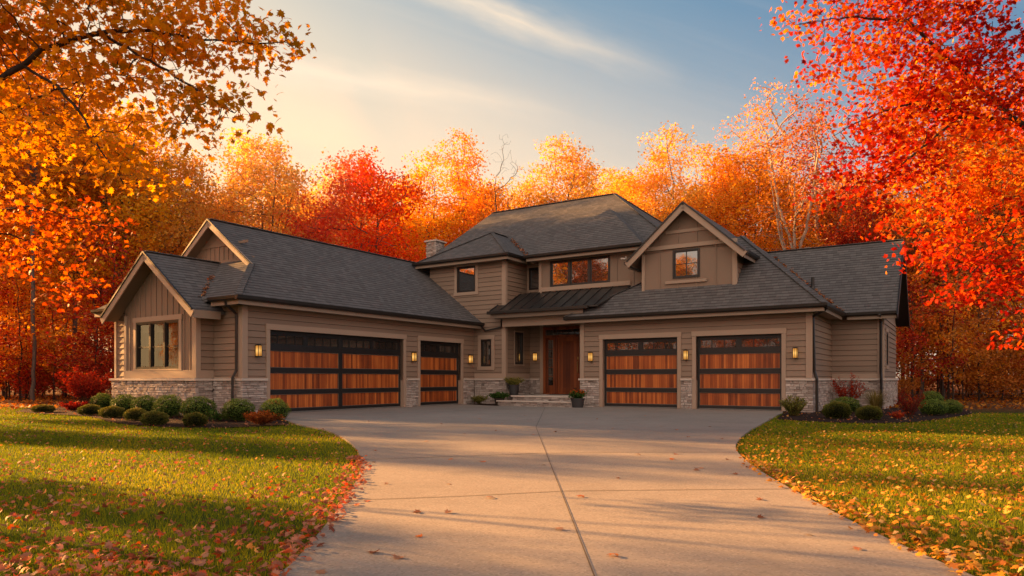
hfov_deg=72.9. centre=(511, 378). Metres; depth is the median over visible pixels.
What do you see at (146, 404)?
boxwood shrub
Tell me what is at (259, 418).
spirea shrub
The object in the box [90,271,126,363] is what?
sapling
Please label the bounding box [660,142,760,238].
autumn tree
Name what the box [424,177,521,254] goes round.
autumn tree
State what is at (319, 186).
autumn tree
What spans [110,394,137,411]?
boxwood shrub
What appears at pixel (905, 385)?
wild shrub
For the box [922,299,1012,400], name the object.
sapling
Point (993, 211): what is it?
forest tree
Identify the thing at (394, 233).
autumn tree
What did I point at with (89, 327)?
sapling
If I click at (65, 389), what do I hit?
understory shrub
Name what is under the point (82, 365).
understory shrub
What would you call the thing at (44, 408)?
mound shrub
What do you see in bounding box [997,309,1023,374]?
sapling
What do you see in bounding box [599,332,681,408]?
garage door
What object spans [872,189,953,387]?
forest tree
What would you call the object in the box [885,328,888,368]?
window
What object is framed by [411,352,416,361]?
wall lantern
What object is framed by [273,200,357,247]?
autumn tree
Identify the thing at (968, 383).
understory shrub
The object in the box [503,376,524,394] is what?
potted plant
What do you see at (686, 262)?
window
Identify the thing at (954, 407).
evergreen shrub
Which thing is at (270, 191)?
autumn tree
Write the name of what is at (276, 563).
leaf litter
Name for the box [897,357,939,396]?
understory shrub
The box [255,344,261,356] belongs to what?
wall lantern
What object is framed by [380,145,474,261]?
autumn tree
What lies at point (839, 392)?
red twig shrub
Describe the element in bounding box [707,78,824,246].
birch tree
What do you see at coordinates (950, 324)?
sapling
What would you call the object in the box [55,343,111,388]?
understory shrub
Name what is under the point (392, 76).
sky
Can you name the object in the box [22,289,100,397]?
sapling
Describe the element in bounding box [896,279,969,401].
sapling
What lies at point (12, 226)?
autumn tree
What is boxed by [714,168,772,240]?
autumn tree
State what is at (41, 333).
sapling
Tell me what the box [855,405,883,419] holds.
evergreen shrub
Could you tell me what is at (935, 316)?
sapling
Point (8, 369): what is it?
sapling
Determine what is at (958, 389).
understory shrub
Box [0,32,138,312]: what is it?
maple tree
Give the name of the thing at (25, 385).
understory shrub
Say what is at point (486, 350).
window
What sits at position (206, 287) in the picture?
leaf litter
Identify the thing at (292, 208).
autumn tree
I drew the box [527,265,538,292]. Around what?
window
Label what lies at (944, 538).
leaf litter
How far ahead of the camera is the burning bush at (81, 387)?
27.35 m
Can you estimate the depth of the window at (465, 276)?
29.00 m
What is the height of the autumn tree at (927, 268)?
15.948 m
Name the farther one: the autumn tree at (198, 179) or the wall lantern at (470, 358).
the autumn tree at (198, 179)
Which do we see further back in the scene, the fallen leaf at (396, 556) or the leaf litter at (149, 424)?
the leaf litter at (149, 424)
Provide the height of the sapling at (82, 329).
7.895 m
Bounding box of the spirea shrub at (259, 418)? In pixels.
[243,409,284,424]
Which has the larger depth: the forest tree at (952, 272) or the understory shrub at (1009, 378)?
the forest tree at (952, 272)
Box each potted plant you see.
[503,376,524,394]
[568,389,587,407]
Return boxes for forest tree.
[0,0,137,400]
[2,123,54,396]
[20,100,167,356]
[67,255,108,393]
[852,62,1003,396]
[854,58,1021,399]
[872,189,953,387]
[909,223,970,392]
[914,72,1023,397]
[930,243,978,392]
[958,132,1023,395]
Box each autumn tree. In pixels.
[0,67,95,342]
[0,79,134,397]
[2,57,140,397]
[9,249,112,393]
[20,99,222,302]
[37,249,99,394]
[85,114,173,364]
[94,147,237,283]
[158,190,257,252]
[180,123,344,244]
[209,170,274,229]
[250,180,348,247]
[269,145,435,261]
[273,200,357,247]
[279,191,376,248]
[301,159,372,246]
[355,215,425,253]
[357,174,452,245]
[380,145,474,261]
[412,128,513,245]
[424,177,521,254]
[499,160,559,208]
[512,131,606,207]
[556,181,654,210]
[580,184,621,196]
[590,167,653,210]
[599,167,665,218]
[604,170,659,212]
[628,120,723,221]
[658,179,749,236]
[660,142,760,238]
[671,144,831,251]
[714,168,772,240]
[760,178,848,248]
[786,185,913,305]
[796,167,908,247]
[819,179,915,339]
[850,199,941,340]
[899,193,950,391]
[906,213,940,339]
[925,133,1023,394]
[997,220,1023,340]
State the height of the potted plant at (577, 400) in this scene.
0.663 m
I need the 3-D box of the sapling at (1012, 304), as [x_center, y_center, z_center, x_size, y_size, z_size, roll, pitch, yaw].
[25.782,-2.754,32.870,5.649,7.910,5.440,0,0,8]
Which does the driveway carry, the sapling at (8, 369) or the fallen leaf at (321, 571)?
the fallen leaf at (321, 571)
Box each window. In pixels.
[133,314,182,368]
[454,263,478,295]
[477,335,494,369]
[514,330,524,365]
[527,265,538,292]
[550,255,609,286]
[673,248,699,278]
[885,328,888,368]
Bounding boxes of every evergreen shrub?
[821,401,852,418]
[829,396,861,411]
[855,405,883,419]
[917,399,948,414]
[920,390,944,404]
[941,399,963,413]
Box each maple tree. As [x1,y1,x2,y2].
[0,0,316,206]
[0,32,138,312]
[759,0,1023,350]
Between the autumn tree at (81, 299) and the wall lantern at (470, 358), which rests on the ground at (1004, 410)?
the autumn tree at (81, 299)
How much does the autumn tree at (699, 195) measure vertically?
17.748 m
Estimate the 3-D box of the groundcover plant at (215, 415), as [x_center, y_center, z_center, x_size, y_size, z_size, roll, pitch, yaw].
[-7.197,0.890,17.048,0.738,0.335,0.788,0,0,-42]
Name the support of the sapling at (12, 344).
on the ground at (1004, 410)
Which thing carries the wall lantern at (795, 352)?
attached to the house
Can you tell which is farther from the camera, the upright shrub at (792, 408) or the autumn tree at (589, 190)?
the autumn tree at (589, 190)
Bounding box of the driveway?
[279,404,972,575]
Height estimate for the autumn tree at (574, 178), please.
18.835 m
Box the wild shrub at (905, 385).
[897,373,921,402]
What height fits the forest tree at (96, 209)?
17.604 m
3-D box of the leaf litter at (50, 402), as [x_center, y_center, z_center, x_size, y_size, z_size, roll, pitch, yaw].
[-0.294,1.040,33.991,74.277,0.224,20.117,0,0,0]
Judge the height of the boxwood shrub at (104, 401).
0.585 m
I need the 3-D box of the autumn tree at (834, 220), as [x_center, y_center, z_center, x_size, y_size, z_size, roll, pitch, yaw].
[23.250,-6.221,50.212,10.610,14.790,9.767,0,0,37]
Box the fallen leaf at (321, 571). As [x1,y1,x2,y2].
[315,569,325,573]
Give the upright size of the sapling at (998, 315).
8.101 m
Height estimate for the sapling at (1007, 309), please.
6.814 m
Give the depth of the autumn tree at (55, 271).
38.14 m
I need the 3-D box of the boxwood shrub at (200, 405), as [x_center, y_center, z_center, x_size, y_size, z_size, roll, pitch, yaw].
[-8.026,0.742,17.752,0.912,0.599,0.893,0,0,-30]
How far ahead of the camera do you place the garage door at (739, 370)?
22.78 m
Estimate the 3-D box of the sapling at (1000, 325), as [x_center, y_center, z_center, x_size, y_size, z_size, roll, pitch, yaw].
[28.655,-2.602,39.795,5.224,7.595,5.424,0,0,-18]
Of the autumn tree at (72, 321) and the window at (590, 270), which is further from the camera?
the autumn tree at (72, 321)
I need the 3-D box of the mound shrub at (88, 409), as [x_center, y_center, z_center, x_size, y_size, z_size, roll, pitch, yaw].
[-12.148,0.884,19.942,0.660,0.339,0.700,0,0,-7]
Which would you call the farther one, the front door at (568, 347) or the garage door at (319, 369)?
the front door at (568, 347)
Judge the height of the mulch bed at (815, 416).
0.001 m
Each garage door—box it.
[265,323,406,412]
[417,336,463,405]
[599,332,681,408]
[691,328,786,410]
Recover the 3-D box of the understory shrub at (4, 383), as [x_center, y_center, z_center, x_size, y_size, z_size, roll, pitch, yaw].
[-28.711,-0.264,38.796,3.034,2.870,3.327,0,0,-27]
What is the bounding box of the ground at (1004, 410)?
[0,381,1023,575]
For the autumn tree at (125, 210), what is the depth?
38.56 m
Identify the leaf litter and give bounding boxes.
[0,394,1023,408]
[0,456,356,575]
[25,407,285,425]
[201,275,214,296]
[235,455,371,575]
[510,238,527,254]
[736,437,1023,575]
[774,256,844,310]
[783,407,966,421]
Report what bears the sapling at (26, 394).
on the ground at (1004, 410)
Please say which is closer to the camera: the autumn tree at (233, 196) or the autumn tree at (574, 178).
the autumn tree at (574, 178)
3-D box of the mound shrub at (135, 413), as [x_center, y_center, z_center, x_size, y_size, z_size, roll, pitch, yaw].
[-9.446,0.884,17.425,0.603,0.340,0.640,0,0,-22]
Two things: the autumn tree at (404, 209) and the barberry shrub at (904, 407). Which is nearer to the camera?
the barberry shrub at (904, 407)
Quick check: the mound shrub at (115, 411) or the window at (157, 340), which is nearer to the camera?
the mound shrub at (115, 411)
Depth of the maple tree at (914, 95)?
8.58 m
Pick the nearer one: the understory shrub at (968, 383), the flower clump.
the flower clump
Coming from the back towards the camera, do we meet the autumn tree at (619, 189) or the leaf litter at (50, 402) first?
the autumn tree at (619, 189)
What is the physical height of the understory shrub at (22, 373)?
3.540 m
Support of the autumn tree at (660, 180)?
on the ground at (1004, 410)
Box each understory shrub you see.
[0,338,72,392]
[0,362,14,392]
[2,340,57,392]
[2,359,58,395]
[3,357,54,399]
[44,348,99,393]
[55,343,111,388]
[58,340,113,396]
[59,343,112,390]
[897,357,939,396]
[897,365,934,392]
[907,351,967,391]
[931,361,981,395]
[949,360,981,396]
[951,343,1022,397]
[964,345,1023,401]
[992,363,1023,396]
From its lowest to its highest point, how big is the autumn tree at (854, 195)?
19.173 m
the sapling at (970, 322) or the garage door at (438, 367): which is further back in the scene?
the sapling at (970, 322)
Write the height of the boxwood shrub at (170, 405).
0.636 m
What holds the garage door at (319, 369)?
in the house
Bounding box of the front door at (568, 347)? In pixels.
[558,337,578,392]
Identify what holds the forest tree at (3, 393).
on the ground at (1004, 410)
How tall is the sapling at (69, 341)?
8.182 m
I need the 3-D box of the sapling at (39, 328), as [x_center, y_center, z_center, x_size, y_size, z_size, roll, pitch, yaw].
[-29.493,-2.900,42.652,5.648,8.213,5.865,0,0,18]
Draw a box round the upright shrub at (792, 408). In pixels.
[779,395,810,415]
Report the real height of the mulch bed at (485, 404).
0.001 m
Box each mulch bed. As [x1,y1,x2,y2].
[16,399,289,426]
[473,403,498,405]
[777,407,971,422]
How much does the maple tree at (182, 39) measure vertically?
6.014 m
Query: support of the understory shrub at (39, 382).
on the ground at (1004, 410)
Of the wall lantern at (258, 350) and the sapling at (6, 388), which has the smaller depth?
the wall lantern at (258, 350)
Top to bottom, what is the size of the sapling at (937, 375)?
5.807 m
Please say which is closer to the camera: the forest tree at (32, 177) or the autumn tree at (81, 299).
the forest tree at (32, 177)
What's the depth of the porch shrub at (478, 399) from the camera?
28.36 m
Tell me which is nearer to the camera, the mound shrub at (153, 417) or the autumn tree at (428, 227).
the mound shrub at (153, 417)
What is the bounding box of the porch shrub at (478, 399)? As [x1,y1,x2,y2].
[471,395,486,403]
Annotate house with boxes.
[91,193,909,414]
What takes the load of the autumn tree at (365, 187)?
on the ground at (1004, 410)
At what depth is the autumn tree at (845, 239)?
45.50 m
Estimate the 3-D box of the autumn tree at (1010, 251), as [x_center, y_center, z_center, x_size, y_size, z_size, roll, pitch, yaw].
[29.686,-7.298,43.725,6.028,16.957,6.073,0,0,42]
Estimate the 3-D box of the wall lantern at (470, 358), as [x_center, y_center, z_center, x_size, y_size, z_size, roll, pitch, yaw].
[-1.713,-0.806,28.406,0.212,0.357,0.137,0,0,33]
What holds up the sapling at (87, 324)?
on the ground at (1004, 410)
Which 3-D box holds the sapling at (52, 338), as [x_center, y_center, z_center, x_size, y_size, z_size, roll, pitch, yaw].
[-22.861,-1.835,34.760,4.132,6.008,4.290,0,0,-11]
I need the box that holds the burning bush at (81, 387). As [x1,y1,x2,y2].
[50,364,113,403]
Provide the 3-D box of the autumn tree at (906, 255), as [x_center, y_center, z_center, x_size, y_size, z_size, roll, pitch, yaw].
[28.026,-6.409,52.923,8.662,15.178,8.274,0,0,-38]
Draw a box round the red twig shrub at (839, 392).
[830,373,868,401]
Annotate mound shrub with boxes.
[31,404,55,411]
[77,404,100,414]
[98,405,124,417]
[123,407,147,420]
[139,410,168,424]
[182,412,208,425]
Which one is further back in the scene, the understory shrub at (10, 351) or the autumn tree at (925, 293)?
the autumn tree at (925, 293)
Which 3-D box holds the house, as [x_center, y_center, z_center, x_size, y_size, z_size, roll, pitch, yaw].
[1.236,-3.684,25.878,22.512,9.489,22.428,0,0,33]
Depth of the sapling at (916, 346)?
45.46 m
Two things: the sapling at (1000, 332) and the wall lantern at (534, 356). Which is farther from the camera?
the sapling at (1000, 332)
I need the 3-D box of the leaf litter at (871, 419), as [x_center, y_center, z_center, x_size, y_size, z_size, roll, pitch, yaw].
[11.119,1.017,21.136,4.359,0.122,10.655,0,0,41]
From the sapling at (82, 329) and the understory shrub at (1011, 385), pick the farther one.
the sapling at (82, 329)
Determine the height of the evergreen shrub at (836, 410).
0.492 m
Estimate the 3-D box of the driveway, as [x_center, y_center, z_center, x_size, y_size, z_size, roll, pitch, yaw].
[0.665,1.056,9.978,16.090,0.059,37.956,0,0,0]
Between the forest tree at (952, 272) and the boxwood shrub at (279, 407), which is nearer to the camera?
the boxwood shrub at (279, 407)
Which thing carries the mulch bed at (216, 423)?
on the ground at (1004, 410)
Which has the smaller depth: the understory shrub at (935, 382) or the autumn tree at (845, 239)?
the understory shrub at (935, 382)
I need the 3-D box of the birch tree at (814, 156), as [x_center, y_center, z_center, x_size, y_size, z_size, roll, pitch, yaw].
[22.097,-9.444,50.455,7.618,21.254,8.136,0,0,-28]
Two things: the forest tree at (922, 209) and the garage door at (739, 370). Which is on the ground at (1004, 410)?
the forest tree at (922, 209)
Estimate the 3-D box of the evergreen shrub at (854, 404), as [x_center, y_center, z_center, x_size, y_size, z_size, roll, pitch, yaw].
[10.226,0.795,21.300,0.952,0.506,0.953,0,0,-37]
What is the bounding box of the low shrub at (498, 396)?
[486,391,509,404]
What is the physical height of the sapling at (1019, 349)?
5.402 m
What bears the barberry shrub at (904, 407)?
on the mulch bed at (815, 416)
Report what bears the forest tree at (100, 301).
on the ground at (1004, 410)
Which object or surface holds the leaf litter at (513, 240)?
on the house
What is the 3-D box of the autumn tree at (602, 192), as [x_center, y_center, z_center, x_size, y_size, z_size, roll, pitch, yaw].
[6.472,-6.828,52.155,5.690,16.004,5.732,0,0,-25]
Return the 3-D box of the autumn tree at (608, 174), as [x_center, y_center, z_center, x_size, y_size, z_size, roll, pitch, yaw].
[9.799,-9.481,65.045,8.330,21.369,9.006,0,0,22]
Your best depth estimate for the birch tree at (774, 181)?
39.94 m
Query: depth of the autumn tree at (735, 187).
44.66 m
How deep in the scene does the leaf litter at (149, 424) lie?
17.17 m
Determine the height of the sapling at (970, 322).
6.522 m
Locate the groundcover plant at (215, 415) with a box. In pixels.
[203,409,225,420]
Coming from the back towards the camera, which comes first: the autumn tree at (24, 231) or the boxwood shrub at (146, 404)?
the autumn tree at (24, 231)
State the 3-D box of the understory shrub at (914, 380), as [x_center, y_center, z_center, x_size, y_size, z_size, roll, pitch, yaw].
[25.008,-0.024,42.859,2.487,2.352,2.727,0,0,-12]
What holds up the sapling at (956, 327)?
on the ground at (1004, 410)
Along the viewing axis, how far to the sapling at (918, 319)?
34.78 m
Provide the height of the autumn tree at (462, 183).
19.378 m
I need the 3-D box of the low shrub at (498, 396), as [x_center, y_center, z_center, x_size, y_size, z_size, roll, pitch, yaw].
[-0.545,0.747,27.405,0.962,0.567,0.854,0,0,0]
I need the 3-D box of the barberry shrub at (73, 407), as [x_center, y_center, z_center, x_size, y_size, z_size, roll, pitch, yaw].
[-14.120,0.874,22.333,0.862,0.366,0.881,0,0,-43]
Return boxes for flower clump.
[888,410,908,418]
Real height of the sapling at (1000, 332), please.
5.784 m
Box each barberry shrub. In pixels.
[59,401,87,410]
[893,388,928,416]
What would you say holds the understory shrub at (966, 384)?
on the ground at (1004, 410)
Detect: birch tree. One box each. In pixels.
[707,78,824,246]
[737,84,854,251]
[773,94,876,245]
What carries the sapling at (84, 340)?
on the ground at (1004, 410)
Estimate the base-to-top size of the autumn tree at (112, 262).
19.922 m
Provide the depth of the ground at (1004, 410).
7.04 m
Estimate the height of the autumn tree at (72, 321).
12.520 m
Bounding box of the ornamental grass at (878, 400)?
[858,389,891,408]
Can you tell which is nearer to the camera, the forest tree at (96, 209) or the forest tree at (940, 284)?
the forest tree at (96, 209)
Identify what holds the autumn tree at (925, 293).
on the ground at (1004, 410)
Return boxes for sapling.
[0,260,71,399]
[0,261,61,399]
[0,268,72,399]
[0,276,79,398]
[0,281,38,381]
[3,281,104,399]
[11,262,69,388]
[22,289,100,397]
[36,277,119,377]
[41,288,109,364]
[42,299,113,366]
[44,229,142,370]
[48,295,109,370]
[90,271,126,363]
[896,236,1019,399]
[896,253,1001,399]
[896,270,972,396]
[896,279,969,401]
[896,290,973,395]
[896,321,945,394]
[897,274,1007,399]
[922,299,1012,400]
[928,275,1023,397]
[928,296,990,392]
[931,294,1003,395]
[935,272,1023,400]
[943,268,1023,393]
[958,265,1023,393]
[959,296,1023,397]
[993,258,1023,353]
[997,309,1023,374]
[1005,294,1023,379]
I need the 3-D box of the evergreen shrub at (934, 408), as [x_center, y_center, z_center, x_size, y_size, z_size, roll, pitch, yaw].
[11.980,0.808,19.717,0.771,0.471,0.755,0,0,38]
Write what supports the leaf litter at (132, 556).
on the ground at (1004, 410)
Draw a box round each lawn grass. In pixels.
[736,413,1023,575]
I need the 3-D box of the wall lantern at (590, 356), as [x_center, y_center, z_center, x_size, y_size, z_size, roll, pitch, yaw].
[2.893,-0.806,25.496,0.137,0.357,0.212,0,0,33]
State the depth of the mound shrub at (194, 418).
15.15 m
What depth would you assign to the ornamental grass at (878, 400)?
20.69 m
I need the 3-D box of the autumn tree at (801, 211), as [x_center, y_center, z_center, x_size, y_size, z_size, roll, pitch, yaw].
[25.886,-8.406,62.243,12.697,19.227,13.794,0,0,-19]
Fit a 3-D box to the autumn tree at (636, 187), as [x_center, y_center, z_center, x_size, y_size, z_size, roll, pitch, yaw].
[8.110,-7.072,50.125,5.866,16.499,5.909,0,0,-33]
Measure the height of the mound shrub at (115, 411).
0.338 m
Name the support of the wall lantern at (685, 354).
attached to the house
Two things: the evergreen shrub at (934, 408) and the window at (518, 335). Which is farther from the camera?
the window at (518, 335)
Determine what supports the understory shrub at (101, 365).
on the ground at (1004, 410)
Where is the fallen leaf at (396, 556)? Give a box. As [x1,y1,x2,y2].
[391,554,403,558]
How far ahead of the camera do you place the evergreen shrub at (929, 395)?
24.54 m
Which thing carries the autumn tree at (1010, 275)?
on the ground at (1004, 410)
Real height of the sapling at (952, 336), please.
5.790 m
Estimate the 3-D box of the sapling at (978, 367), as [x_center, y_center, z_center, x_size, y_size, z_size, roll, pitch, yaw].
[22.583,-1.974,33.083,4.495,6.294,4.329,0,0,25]
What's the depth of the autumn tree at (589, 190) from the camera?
58.68 m
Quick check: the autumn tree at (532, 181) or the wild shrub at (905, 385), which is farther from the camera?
the autumn tree at (532, 181)
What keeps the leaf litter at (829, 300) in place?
on the house
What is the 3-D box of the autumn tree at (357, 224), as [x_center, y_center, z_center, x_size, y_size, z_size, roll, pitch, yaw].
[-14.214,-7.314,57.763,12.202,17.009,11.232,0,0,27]
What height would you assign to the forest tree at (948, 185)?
17.604 m
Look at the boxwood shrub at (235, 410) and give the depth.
16.86 m
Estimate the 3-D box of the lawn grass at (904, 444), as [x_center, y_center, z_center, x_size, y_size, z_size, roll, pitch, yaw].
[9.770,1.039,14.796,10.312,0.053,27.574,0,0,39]
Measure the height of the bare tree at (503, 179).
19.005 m
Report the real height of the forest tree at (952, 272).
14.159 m
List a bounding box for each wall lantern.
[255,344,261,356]
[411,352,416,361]
[468,355,472,362]
[533,352,536,360]
[588,352,592,361]
[683,350,687,359]
[793,347,797,358]
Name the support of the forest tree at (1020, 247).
on the ground at (1004, 410)
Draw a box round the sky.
[0,0,1023,377]
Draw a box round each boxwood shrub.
[88,393,112,408]
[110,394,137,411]
[130,395,157,411]
[151,394,184,416]
[178,396,217,417]
[219,398,254,420]
[259,398,291,419]
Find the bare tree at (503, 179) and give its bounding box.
[479,134,524,220]
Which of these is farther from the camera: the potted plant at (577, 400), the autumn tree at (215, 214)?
the autumn tree at (215, 214)

